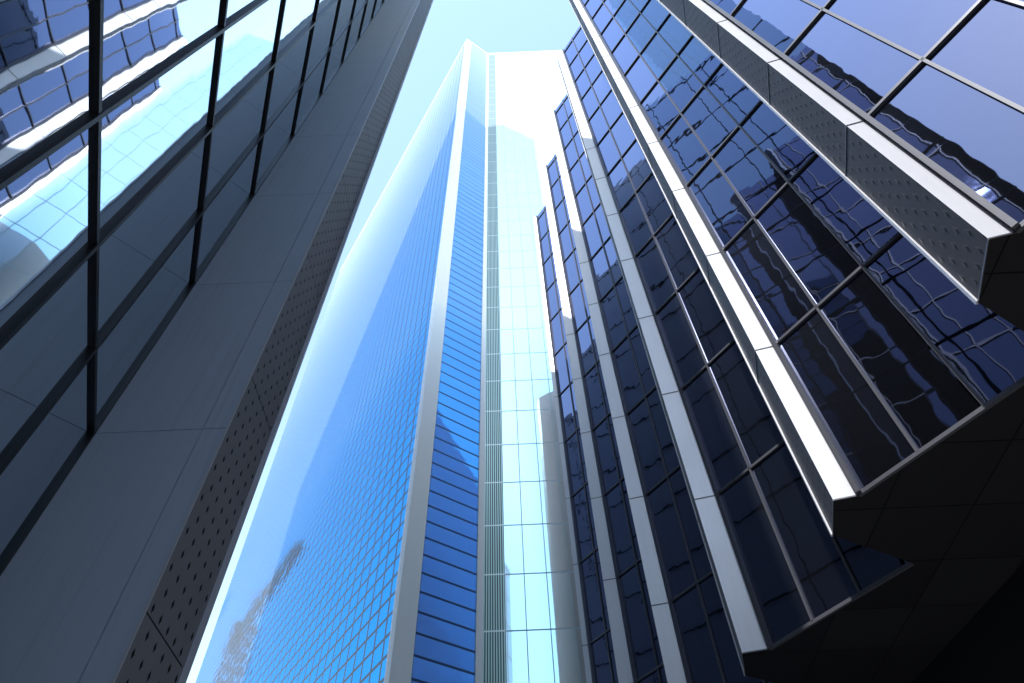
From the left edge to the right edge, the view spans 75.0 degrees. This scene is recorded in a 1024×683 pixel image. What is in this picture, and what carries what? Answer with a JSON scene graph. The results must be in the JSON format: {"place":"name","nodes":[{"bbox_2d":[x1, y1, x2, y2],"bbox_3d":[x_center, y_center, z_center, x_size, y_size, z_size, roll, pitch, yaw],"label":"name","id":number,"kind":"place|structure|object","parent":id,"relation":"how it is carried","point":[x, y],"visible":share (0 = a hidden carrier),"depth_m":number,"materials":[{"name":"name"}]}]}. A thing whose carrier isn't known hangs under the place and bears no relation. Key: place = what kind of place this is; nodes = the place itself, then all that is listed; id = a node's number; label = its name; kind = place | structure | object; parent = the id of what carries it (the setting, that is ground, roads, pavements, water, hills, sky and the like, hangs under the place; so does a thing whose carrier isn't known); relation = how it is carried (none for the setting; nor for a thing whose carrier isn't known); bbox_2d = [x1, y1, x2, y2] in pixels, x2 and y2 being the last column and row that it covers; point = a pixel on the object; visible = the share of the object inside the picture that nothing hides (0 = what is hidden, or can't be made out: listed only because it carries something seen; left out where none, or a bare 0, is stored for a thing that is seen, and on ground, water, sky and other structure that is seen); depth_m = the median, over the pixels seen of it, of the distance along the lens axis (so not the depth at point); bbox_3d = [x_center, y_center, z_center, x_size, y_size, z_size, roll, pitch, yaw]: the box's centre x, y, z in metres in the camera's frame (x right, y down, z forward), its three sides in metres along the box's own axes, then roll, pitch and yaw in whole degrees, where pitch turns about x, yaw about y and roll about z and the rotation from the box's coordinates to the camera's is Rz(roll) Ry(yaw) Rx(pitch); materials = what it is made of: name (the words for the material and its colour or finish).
{"place":"outdoors","nodes":[
{"label":"outdoors","id":0,"kind":"place"},
{"bbox_2d":[0,0,418,682],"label":"grey building panels","id":1,"kind":"object","parent":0,"point":[78,576],"visible":0.98,"depth_m":9.51,"materials":[{"name":"grey metal"}]},
{"bbox_2d":[110,0,433,682],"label":"building edge trim","id":2,"kind":"structure","parent":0,"point":[208,610],"depth_m":10.36,"materials":[{"name":"grey metal"}]},
{"bbox_2d":[186,0,579,682],"label":"sky","id":3,"kind":"structure","parent":0,"point":[495,26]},
{"bbox_2d":[195,44,586,682],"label":"glass facade","id":4,"kind":"structure","parent":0,"point":[309,598],"depth_m":65.80,"materials":[{"name":"blue glass"}]},
{"bbox_2d":[339,39,561,682],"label":"building frame","id":5,"kind":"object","parent":4,"relation":"attached to","point":[399,661],"depth_m":51.01,"materials":[{"name":"silver metal"}]},
{"bbox_2d":[483,54,506,682],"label":"tower louvre strip","id":6,"kind":"object","parent":4,"relation":"attached to","point":[494,645],"visible":1,"depth_m":53.24,"materials":[{"name":"grey metal"}]},
{"bbox_3d":[25.779,1.294,5.158,40.139,8.600,60.000,-2,-53,0],"label":"building base","id":7,"kind":"object","parent":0,"visible":0},
{"bbox_2d":[534,0,1023,682],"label":"building","id":8,"kind":"structure","parent":7,"relation":"on","point":[780,250],"depth_m":14.36,"materials":[{"name":"blue glass"}]},
{"label":"ground","id":9,"kind":"structure","parent":0,"visible":0},
{"bbox_2d":[0,0,384,575],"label":"glass facade","id":10,"kind":"structure","parent":9,"relation":"on","point":[144,144],"depth_m":8.20,"materials":[{"name":"blue glass"}]},
{"bbox_2d":[146,38,409,665],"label":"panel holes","id":11,"kind":"object","parent":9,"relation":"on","point":[202,430],"visible":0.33,"depth_m":7.90,"materials":[{"name":"black"}]},
{"bbox_2d":[115,0,431,682],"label":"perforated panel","id":12,"kind":"object","parent":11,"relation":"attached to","point":[179,602],"visible":1,"depth_m":10.05,"materials":[{"name":"metal"}]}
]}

